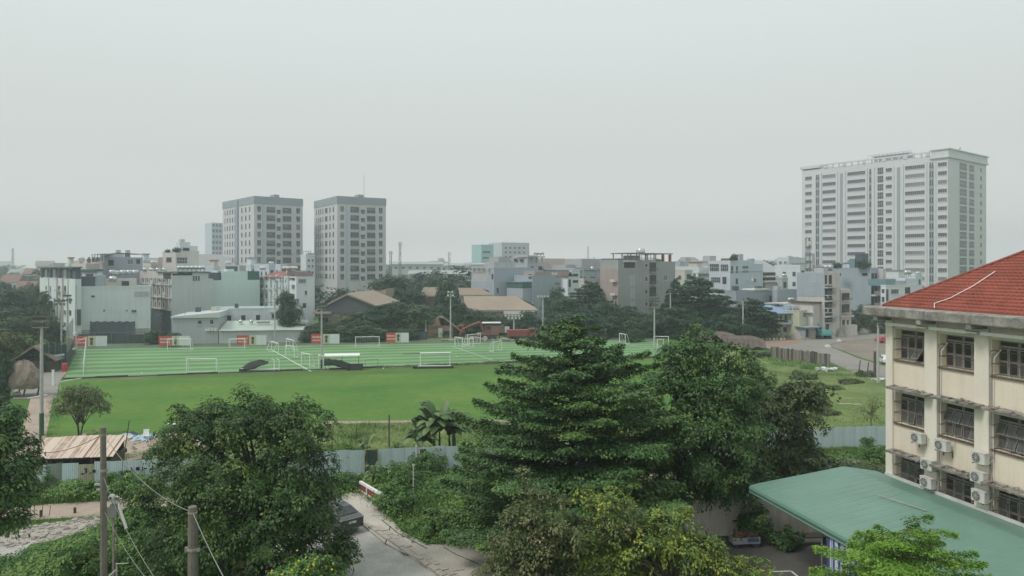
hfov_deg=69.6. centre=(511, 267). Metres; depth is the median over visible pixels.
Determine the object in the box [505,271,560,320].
house
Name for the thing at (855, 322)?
tree
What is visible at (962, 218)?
window
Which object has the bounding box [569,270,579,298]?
house
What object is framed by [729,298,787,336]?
tree
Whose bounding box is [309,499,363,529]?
parked car
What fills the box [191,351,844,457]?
meadow
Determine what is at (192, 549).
utility pole
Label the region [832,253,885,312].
apartment house
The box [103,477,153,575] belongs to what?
cable
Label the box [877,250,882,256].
window
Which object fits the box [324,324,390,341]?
tree
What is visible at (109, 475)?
shrub
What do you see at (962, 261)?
window
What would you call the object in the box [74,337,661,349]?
verge
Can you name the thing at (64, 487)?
fence undergrowth
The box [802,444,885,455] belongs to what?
strip grass
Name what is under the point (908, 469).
window
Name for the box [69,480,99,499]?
shrub
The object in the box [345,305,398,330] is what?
tree
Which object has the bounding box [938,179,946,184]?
window
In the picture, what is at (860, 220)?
window
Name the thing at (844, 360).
road
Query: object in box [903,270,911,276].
water tank
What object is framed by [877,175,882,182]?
window
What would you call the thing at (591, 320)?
tree
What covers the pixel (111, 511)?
camera post
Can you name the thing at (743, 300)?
floodlight mast
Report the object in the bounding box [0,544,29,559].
side road
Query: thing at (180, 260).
window
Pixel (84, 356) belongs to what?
ball net
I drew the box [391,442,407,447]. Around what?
shrub
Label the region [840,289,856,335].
building
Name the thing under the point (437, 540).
pavement weeds
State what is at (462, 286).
tree
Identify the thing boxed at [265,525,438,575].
road
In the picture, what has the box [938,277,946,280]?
window
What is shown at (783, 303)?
house
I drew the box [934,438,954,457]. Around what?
air conditioner
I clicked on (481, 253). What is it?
hospital block
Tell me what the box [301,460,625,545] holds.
central undergrowth
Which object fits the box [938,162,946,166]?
window
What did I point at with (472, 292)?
warehouse
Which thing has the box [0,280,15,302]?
tree
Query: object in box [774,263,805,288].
townhouse
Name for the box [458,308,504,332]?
tree
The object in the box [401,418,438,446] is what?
banana plant
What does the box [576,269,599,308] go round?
house
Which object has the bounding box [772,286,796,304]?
house
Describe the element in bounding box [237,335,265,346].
banner
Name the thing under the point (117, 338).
netting fence
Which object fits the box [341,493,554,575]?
pavement
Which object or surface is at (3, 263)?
distant house
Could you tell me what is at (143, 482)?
cable
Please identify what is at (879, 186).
window
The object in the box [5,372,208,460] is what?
dirt lane
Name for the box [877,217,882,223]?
window
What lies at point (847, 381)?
shrub
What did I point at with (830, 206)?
window
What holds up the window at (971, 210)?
in the apartment tower at (925, 216)
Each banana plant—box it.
[356,433,376,461]
[363,461,391,483]
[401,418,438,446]
[412,399,462,445]
[444,407,472,445]
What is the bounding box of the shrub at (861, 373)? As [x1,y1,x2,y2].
[854,370,873,376]
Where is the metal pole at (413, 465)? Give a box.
[412,464,414,496]
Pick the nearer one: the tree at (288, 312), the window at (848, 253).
the tree at (288, 312)
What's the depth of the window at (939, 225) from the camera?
286.48 m
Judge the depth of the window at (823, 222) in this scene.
323.64 m
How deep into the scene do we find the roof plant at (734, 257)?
215.30 m
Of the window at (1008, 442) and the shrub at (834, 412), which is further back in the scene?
the shrub at (834, 412)
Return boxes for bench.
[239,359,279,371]
[803,534,826,543]
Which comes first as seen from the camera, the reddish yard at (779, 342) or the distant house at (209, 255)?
the reddish yard at (779, 342)
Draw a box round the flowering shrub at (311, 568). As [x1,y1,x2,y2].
[267,550,352,575]
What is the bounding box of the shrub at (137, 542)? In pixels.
[120,518,187,564]
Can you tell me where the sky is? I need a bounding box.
[0,0,1023,268]
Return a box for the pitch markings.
[272,344,646,370]
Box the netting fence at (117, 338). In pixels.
[78,329,426,343]
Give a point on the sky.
(561, 128)
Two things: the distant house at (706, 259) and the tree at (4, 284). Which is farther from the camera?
the distant house at (706, 259)
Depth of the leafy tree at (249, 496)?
38.42 m
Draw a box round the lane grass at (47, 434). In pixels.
[36,393,61,440]
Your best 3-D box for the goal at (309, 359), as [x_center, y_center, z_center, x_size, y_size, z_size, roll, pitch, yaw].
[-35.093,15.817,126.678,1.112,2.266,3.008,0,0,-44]
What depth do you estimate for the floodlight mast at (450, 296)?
169.82 m
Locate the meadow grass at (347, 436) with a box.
[315,418,560,450]
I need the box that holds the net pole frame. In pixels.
[67,286,76,353]
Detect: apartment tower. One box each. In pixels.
[222,195,302,270]
[314,194,385,307]
[800,147,989,287]
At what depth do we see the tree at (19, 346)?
119.74 m
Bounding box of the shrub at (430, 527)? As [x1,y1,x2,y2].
[410,508,463,537]
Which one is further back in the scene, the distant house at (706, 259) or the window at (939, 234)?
the distant house at (706, 259)
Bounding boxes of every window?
[127,259,132,264]
[177,257,186,263]
[298,279,305,283]
[443,331,451,335]
[663,275,667,280]
[711,277,720,282]
[822,174,835,178]
[822,181,835,186]
[822,189,835,193]
[822,197,835,201]
[822,205,835,209]
[822,213,835,217]
[822,221,835,224]
[822,229,835,232]
[822,236,835,240]
[822,244,835,247]
[822,252,835,255]
[822,260,835,263]
[847,171,864,175]
[847,179,864,183]
[847,187,864,191]
[847,195,864,199]
[847,203,864,207]
[847,211,864,215]
[847,219,864,223]
[847,227,864,231]
[847,235,864,239]
[847,244,864,247]
[847,252,864,255]
[877,167,882,174]
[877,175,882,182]
[877,184,882,190]
[877,192,882,198]
[877,200,882,207]
[877,209,882,215]
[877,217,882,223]
[877,225,882,231]
[877,233,882,240]
[877,242,882,248]
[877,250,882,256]
[877,258,882,264]
[886,289,888,300]
[891,289,898,293]
[893,329,923,365]
[893,393,923,431]
[894,457,923,483]
[905,164,924,169]
[905,173,924,178]
[905,181,924,186]
[905,190,924,195]
[905,199,924,203]
[905,207,924,212]
[905,216,924,220]
[905,225,924,229]
[905,233,924,237]
[905,242,924,246]
[905,251,924,254]
[905,259,924,263]
[905,268,924,271]
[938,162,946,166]
[938,171,946,175]
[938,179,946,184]
[938,188,946,192]
[938,197,946,201]
[938,206,946,210]
[938,215,946,219]
[938,224,946,227]
[938,233,946,236]
[938,241,946,245]
[938,250,946,254]
[938,259,946,263]
[938,268,946,271]
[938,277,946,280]
[938,334,973,373]
[938,403,973,445]
[939,472,973,504]
[959,162,966,170]
[959,171,966,179]
[959,180,966,187]
[959,188,966,196]
[959,197,966,204]
[959,206,966,213]
[959,214,966,221]
[959,223,966,230]
[959,232,966,238]
[959,240,966,247]
[959,249,966,256]
[959,258,966,264]
[959,266,966,273]
[969,165,973,171]
[969,173,973,180]
[969,182,973,188]
[969,190,973,197]
[969,199,973,205]
[969,207,973,214]
[969,216,973,222]
[969,224,973,230]
[969,233,973,239]
[969,241,973,247]
[969,250,973,256]
[969,258,973,264]
[990,340,1023,381]
[990,415,1023,459]
[991,490,1023,526]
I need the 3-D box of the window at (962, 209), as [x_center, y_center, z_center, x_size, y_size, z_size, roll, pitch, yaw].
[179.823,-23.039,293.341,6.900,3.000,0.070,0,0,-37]
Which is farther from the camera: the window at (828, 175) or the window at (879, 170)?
the window at (828, 175)
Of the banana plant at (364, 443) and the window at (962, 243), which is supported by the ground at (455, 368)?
the banana plant at (364, 443)
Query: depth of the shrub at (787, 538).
44.41 m
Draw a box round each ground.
[0,517,99,546]
[1,297,885,575]
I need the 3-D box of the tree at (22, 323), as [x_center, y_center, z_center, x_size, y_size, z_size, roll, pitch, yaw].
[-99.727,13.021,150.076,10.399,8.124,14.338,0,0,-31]
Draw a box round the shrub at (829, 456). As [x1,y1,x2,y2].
[827,455,853,466]
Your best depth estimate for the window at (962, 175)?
292.99 m
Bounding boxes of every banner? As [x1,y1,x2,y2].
[74,336,106,348]
[159,336,189,347]
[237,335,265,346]
[311,334,338,345]
[386,333,408,341]
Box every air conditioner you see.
[910,431,928,447]
[919,475,939,489]
[920,457,940,471]
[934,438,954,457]
[969,469,992,485]
[971,450,993,468]
[971,488,994,504]
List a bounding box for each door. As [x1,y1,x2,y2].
[319,318,327,325]
[438,328,441,337]
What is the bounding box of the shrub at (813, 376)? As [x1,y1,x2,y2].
[789,370,818,379]
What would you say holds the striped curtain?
hanging from the canopy
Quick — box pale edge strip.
[65,363,500,379]
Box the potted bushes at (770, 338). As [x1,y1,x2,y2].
[755,332,805,339]
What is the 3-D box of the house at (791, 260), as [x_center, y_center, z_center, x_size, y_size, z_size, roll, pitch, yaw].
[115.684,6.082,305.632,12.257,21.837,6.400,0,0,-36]
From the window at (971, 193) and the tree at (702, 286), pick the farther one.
the window at (971, 193)
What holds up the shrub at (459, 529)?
on the ground at (455, 368)
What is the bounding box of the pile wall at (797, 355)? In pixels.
[771,347,830,365]
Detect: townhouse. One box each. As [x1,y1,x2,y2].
[65,257,75,266]
[74,260,84,263]
[141,253,150,262]
[143,263,156,270]
[205,260,219,270]
[226,265,245,270]
[246,257,256,270]
[252,264,274,275]
[275,264,287,271]
[675,262,705,304]
[675,270,692,300]
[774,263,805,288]
[776,277,787,288]
[886,270,907,278]
[904,273,921,289]
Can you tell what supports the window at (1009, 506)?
in the school building at (955, 358)
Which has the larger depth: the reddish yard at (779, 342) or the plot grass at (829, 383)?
the reddish yard at (779, 342)
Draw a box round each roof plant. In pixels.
[172,247,181,252]
[729,254,738,260]
[833,262,842,268]
[855,259,871,268]
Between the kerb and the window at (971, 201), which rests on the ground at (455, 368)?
the kerb
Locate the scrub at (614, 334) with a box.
[498,328,785,338]
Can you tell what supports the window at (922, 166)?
in the apartment tower at (925, 216)
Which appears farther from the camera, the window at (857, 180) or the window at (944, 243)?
the window at (857, 180)
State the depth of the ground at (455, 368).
119.19 m
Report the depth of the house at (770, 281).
226.66 m
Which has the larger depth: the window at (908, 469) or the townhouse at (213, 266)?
the townhouse at (213, 266)
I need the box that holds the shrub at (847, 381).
[838,378,864,384]
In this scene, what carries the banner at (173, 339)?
on the verge
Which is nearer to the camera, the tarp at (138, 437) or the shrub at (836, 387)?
the tarp at (138, 437)
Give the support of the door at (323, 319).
in the warehouse at (348, 303)
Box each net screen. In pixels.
[43,342,65,372]
[66,320,73,364]
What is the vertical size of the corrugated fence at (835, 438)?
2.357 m
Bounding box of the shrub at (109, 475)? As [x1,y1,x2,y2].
[107,470,135,484]
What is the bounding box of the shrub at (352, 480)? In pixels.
[330,470,362,492]
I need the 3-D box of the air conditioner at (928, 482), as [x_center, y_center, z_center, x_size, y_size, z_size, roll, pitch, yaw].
[22.781,11.834,40.138,0.562,1.055,0.940,0,0,-13]
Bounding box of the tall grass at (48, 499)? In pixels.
[29,487,162,505]
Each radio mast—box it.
[11,248,13,268]
[389,251,392,275]
[398,242,400,277]
[805,237,811,270]
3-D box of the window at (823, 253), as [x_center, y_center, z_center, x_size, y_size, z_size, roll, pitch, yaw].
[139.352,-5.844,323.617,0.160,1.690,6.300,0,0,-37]
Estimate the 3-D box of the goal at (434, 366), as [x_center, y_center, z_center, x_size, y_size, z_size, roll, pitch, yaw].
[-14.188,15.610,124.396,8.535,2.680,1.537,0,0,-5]
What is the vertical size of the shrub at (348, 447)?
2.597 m
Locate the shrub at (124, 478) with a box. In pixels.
[110,471,163,494]
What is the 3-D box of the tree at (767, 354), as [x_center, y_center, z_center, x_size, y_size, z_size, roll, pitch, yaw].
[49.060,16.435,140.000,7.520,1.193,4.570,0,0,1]
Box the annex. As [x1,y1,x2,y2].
[724,286,771,312]
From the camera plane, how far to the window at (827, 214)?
323.44 m
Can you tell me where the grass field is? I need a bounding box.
[46,359,754,436]
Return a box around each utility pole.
[94,427,107,575]
[184,505,199,575]
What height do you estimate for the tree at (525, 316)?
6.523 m
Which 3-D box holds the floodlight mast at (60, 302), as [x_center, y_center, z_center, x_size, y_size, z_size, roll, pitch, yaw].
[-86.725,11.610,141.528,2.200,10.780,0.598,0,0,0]
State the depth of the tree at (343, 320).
184.32 m
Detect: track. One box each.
[2,458,860,519]
[323,419,507,423]
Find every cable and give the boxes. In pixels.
[41,436,98,452]
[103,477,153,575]
[105,513,142,573]
[106,438,187,510]
[193,513,222,575]
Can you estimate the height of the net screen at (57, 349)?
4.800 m
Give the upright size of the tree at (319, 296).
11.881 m
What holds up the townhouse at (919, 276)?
on the ground at (455, 368)
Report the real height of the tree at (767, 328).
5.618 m
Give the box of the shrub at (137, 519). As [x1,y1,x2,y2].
[110,501,162,534]
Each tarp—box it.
[120,433,135,437]
[130,433,155,440]
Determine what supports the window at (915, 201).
in the apartment tower at (925, 216)
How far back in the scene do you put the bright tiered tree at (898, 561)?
27.48 m
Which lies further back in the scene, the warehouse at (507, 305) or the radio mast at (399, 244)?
the radio mast at (399, 244)
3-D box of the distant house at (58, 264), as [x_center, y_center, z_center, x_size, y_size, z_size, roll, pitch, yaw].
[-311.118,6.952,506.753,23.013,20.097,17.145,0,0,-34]
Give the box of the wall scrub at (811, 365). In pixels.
[759,356,832,371]
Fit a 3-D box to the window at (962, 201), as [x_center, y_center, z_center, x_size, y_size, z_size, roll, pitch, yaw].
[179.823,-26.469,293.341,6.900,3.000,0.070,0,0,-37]
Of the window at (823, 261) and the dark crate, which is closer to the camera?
the dark crate
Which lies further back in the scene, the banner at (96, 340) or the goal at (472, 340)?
the goal at (472, 340)
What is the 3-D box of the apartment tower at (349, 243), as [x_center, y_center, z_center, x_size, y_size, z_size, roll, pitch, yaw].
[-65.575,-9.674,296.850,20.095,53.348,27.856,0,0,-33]
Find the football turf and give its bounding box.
[64,340,676,377]
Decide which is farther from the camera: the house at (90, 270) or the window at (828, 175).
the window at (828, 175)
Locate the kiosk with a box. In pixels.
[794,325,819,338]
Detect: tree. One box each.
[0,265,20,272]
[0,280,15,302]
[0,287,34,323]
[0,312,51,343]
[0,327,43,367]
[0,350,14,391]
[0,377,12,412]
[0,396,50,539]
[14,282,39,305]
[25,286,55,320]
[26,268,39,281]
[28,338,53,357]
[43,314,65,345]
[46,382,116,435]
[119,381,364,575]
[142,330,168,343]
[166,332,181,335]
[275,289,304,326]
[297,329,314,341]
[305,321,346,333]
[315,284,337,314]
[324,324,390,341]
[326,288,354,301]
[332,313,367,329]
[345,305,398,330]
[363,274,429,307]
[378,301,447,331]
[379,328,419,339]
[398,274,409,293]
[401,303,432,328]
[404,271,454,303]
[414,277,438,304]
[421,314,699,565]
[429,268,448,283]
[431,277,457,323]
[437,265,471,301]
[445,301,473,331]
[453,272,471,302]
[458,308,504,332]
[471,465,644,575]
[491,315,512,332]
[512,310,539,328]
[516,319,550,331]
[532,324,557,335]
[538,312,618,335]
[540,287,565,317]
[545,296,595,323]
[568,484,783,575]
[569,281,615,312]
[580,327,612,337]
[588,301,631,329]
[610,305,646,328]
[614,315,648,334]
[621,328,646,341]
[625,323,782,515]
[639,319,663,336]
[644,307,665,331]
[649,301,692,335]
[652,306,710,337]
[659,275,744,326]
[660,277,682,308]
[701,304,734,328]
[705,306,733,332]
[709,313,760,335]
[728,369,844,487]
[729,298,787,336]
[751,351,770,357]
[752,318,783,337]
[808,513,992,575]
[851,304,880,328]
[851,317,863,329]
[863,315,885,333]
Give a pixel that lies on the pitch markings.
(309, 370)
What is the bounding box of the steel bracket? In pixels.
[109,563,127,575]
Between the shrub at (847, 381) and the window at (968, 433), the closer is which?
the window at (968, 433)
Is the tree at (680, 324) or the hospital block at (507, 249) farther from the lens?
the hospital block at (507, 249)
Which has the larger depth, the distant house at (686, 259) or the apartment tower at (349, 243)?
the distant house at (686, 259)
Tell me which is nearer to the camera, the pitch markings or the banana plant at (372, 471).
the banana plant at (372, 471)
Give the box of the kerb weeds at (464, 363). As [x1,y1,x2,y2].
[372,356,651,367]
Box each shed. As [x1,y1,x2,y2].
[27,435,126,464]
[219,319,310,342]
[697,331,734,342]
[726,335,766,349]
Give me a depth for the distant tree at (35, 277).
342.89 m
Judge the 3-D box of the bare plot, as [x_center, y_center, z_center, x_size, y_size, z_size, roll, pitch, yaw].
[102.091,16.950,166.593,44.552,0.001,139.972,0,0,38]
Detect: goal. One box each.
[167,339,193,349]
[186,358,218,372]
[267,341,278,351]
[285,345,298,356]
[301,352,314,366]
[318,354,328,368]
[355,336,379,347]
[413,352,452,367]
[463,333,480,344]
[489,340,501,351]
[619,333,629,343]
[653,336,668,347]
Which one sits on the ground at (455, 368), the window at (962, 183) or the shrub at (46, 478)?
the shrub at (46, 478)
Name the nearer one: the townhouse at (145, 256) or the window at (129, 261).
the window at (129, 261)
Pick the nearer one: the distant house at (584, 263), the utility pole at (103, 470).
the utility pole at (103, 470)
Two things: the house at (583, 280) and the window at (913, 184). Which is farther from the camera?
the window at (913, 184)
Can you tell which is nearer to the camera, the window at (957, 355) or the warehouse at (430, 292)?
the window at (957, 355)
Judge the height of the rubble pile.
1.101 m
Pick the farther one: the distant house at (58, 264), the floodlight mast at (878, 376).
the distant house at (58, 264)
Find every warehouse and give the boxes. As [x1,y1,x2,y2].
[170,307,228,343]
[312,287,399,327]
[419,287,454,310]
[458,288,492,313]
[463,296,538,323]
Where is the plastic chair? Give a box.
[143,429,148,438]
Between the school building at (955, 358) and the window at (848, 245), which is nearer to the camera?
the school building at (955, 358)
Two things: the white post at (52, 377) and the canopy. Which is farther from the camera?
the white post at (52, 377)
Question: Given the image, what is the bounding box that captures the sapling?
[852,395,885,425]
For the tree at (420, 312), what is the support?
on the ground at (455, 368)
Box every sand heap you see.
[789,331,804,338]
[836,328,844,336]
[857,327,867,333]
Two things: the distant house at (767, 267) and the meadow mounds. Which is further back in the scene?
the distant house at (767, 267)
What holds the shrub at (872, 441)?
on the ground at (455, 368)
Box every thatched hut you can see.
[5,359,39,396]
[12,343,65,371]
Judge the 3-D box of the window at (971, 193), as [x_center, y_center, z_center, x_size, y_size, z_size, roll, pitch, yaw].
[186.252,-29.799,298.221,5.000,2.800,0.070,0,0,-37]
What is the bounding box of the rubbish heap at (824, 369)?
[815,367,837,371]
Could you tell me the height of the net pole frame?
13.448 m
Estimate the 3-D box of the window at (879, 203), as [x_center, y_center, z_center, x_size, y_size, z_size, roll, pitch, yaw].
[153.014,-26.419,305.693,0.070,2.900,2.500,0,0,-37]
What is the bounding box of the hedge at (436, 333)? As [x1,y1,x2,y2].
[310,322,470,337]
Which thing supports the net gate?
on the ground at (455, 368)
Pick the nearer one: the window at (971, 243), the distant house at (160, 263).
the window at (971, 243)
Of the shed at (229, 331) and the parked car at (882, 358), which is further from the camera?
the shed at (229, 331)
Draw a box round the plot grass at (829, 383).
[757,362,885,425]
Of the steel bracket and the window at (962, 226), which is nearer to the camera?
the steel bracket
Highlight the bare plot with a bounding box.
[830,338,885,364]
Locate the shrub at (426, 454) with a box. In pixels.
[407,446,449,473]
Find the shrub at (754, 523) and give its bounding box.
[731,501,776,539]
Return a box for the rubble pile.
[441,336,527,340]
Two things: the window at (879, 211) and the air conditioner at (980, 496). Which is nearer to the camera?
the air conditioner at (980, 496)
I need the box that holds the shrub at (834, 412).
[813,409,841,415]
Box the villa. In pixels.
[708,254,762,295]
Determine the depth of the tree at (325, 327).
170.87 m
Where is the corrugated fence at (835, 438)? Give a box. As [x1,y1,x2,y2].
[4,424,885,488]
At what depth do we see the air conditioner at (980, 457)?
36.68 m
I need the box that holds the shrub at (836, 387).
[819,384,845,390]
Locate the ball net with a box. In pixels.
[77,337,85,375]
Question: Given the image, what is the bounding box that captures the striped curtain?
[827,537,867,575]
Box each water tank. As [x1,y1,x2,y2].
[109,270,115,275]
[120,270,126,275]
[132,270,138,275]
[636,248,644,253]
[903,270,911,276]
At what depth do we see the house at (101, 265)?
203.09 m
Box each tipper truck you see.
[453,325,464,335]
[506,328,535,339]
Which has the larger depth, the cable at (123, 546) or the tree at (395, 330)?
the tree at (395, 330)
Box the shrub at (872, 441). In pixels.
[859,436,875,448]
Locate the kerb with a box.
[63,356,682,379]
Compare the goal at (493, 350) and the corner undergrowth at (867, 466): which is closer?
the corner undergrowth at (867, 466)
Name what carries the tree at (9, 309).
on the ground at (455, 368)
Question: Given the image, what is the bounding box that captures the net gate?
[367,449,377,472]
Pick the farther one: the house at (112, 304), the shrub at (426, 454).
the house at (112, 304)
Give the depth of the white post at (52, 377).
105.56 m
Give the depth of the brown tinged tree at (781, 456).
51.11 m
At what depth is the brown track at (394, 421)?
81.09 m
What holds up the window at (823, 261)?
in the apartment tower at (925, 216)
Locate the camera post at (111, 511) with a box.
[107,494,127,575]
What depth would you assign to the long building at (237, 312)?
178.52 m
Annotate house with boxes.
[0,261,10,268]
[0,274,27,288]
[7,269,24,273]
[15,281,39,293]
[22,268,39,278]
[35,261,54,269]
[38,267,82,338]
[52,263,64,266]
[72,264,103,275]
[81,275,151,334]
[83,250,142,284]
[88,253,107,274]
[138,271,212,332]
[157,257,162,270]
[162,239,198,270]
[162,254,222,267]
[199,256,232,264]
[208,266,259,306]
[259,271,313,326]
[459,265,471,269]
[464,263,489,291]
[471,257,509,265]
[485,262,536,295]
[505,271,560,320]
[513,255,548,270]
[538,258,564,267]
[543,259,601,277]
[552,265,574,294]
[556,271,572,296]
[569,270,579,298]
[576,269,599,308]
[599,253,675,317]
[674,261,684,265]
[678,257,699,261]
[680,257,690,265]
[693,256,715,266]
[696,260,773,305]
[763,272,780,289]
[763,305,795,337]
[765,302,790,304]
[766,303,806,337]
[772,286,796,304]
[777,256,804,264]
[788,265,839,335]
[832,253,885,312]
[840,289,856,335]
[868,278,918,326]
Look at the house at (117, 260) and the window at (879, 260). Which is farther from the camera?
the window at (879, 260)
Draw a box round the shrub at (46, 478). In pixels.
[40,462,62,485]
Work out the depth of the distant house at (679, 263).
483.64 m
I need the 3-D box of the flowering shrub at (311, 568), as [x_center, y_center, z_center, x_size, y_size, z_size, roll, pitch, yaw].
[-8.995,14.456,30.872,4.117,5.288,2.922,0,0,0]
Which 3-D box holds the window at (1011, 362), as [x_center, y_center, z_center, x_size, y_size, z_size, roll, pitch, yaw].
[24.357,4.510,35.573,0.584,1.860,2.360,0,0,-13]
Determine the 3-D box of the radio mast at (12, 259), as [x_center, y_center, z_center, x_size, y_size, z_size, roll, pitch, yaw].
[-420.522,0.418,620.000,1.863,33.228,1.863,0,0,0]
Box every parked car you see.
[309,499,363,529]
[874,336,885,342]
[879,355,885,363]
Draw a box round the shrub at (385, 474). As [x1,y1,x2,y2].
[376,460,422,485]
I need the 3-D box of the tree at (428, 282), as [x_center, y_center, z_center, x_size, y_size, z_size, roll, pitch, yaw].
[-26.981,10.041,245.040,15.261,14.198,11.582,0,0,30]
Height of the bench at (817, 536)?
0.480 m
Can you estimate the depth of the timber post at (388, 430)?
69.53 m
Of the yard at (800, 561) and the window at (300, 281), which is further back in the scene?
the window at (300, 281)
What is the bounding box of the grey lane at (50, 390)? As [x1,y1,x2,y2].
[13,369,63,398]
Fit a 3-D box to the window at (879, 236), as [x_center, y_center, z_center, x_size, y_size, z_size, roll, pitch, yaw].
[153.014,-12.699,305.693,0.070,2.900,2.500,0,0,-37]
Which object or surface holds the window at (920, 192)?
in the apartment tower at (925, 216)
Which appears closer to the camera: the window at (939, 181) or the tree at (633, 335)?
the tree at (633, 335)
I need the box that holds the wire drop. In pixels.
[116,420,129,562]
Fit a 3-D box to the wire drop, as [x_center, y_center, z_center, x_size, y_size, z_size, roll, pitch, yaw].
[-17.483,11.953,33.014,0.683,10.195,0.136,0,0,7]
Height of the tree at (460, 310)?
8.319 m
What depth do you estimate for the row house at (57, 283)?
182.50 m
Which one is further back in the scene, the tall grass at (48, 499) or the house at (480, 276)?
the house at (480, 276)
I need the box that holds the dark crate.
[349,363,362,369]
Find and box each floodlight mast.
[30,316,48,435]
[55,300,66,344]
[62,295,72,351]
[272,297,276,341]
[317,303,326,367]
[446,291,454,338]
[505,315,522,328]
[536,296,549,324]
[650,297,658,348]
[742,299,744,335]
[877,323,880,382]
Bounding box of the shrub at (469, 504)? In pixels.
[462,482,503,513]
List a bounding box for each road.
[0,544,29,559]
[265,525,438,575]
[766,332,885,380]
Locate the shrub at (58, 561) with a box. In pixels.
[40,531,125,575]
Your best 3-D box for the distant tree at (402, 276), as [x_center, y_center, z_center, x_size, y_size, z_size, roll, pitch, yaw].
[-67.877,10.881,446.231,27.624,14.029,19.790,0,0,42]
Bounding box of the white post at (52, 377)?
[51,370,54,385]
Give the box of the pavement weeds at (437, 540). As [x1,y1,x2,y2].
[384,515,446,544]
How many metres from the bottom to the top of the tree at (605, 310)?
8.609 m
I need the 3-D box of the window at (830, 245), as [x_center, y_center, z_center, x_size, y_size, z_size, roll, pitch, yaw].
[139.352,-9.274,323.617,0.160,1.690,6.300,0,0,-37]
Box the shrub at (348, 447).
[342,443,365,463]
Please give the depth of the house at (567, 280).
225.71 m
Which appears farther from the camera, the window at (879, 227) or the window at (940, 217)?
the window at (879, 227)
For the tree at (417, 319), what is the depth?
180.25 m
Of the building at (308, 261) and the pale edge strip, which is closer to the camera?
the pale edge strip
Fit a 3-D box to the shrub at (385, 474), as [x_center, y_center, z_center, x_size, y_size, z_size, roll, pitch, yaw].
[-8.678,16.140,57.258,3.728,2.018,3.756,0,0,0]
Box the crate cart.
[729,529,759,547]
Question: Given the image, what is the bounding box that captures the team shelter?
[324,353,374,368]
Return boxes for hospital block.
[472,244,493,262]
[489,242,528,261]
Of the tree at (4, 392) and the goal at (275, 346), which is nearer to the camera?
the tree at (4, 392)
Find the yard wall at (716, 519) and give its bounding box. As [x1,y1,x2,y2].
[581,496,844,536]
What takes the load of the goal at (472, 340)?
on the football turf
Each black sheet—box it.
[239,359,268,370]
[324,358,349,369]
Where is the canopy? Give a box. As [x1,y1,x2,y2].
[749,466,1023,575]
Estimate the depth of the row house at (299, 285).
193.03 m
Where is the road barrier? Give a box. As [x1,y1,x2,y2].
[359,481,384,504]
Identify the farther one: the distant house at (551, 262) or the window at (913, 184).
the distant house at (551, 262)
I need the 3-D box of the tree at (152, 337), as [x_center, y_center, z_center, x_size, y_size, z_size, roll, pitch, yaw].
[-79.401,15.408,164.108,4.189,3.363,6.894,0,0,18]
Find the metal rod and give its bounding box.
[876,494,926,510]
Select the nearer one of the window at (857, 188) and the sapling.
the sapling
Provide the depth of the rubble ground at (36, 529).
47.33 m
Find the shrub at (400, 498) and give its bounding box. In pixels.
[372,481,419,515]
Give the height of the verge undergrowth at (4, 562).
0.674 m
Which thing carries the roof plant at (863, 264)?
on the apartment house at (853, 278)
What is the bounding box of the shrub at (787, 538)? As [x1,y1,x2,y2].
[766,524,806,551]
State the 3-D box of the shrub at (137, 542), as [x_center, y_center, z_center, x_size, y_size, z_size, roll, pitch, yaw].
[-20.357,15.817,42.266,3.543,2.656,3.872,0,0,-44]
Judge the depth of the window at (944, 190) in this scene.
286.48 m
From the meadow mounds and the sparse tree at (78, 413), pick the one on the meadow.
the meadow mounds
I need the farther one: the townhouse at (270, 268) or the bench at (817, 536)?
the townhouse at (270, 268)
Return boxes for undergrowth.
[0,518,128,575]
[0,518,212,575]
[5,475,168,505]
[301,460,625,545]
[724,450,885,495]
[740,445,885,463]
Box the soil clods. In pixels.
[84,429,174,451]
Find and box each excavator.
[458,321,508,338]
[815,322,831,338]
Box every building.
[218,302,280,320]
[301,251,314,316]
[862,250,1023,526]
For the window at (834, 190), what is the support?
in the apartment tower at (925, 216)
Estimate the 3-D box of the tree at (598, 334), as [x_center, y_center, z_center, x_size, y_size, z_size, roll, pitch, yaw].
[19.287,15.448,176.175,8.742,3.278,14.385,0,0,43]
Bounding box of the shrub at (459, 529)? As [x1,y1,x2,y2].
[449,523,496,532]
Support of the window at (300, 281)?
in the row house at (299, 285)
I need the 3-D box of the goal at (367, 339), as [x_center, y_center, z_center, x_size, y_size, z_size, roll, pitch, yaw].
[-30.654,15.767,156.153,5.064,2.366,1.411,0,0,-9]
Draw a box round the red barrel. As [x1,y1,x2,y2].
[62,363,67,371]
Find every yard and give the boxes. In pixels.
[607,532,871,575]
[764,338,804,346]
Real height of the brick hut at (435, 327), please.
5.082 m
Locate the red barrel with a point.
(64, 367)
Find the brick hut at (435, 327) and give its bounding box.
[425,315,460,337]
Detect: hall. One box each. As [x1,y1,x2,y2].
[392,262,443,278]
[408,270,470,296]
[442,263,464,269]
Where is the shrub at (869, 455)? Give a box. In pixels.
[860,443,885,464]
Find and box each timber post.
[388,415,389,446]
[873,351,875,376]
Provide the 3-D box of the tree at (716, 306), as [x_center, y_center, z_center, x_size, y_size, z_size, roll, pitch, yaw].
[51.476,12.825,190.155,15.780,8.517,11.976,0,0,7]
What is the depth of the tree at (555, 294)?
213.67 m
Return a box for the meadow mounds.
[760,365,885,426]
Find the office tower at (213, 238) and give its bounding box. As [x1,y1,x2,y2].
[205,223,222,253]

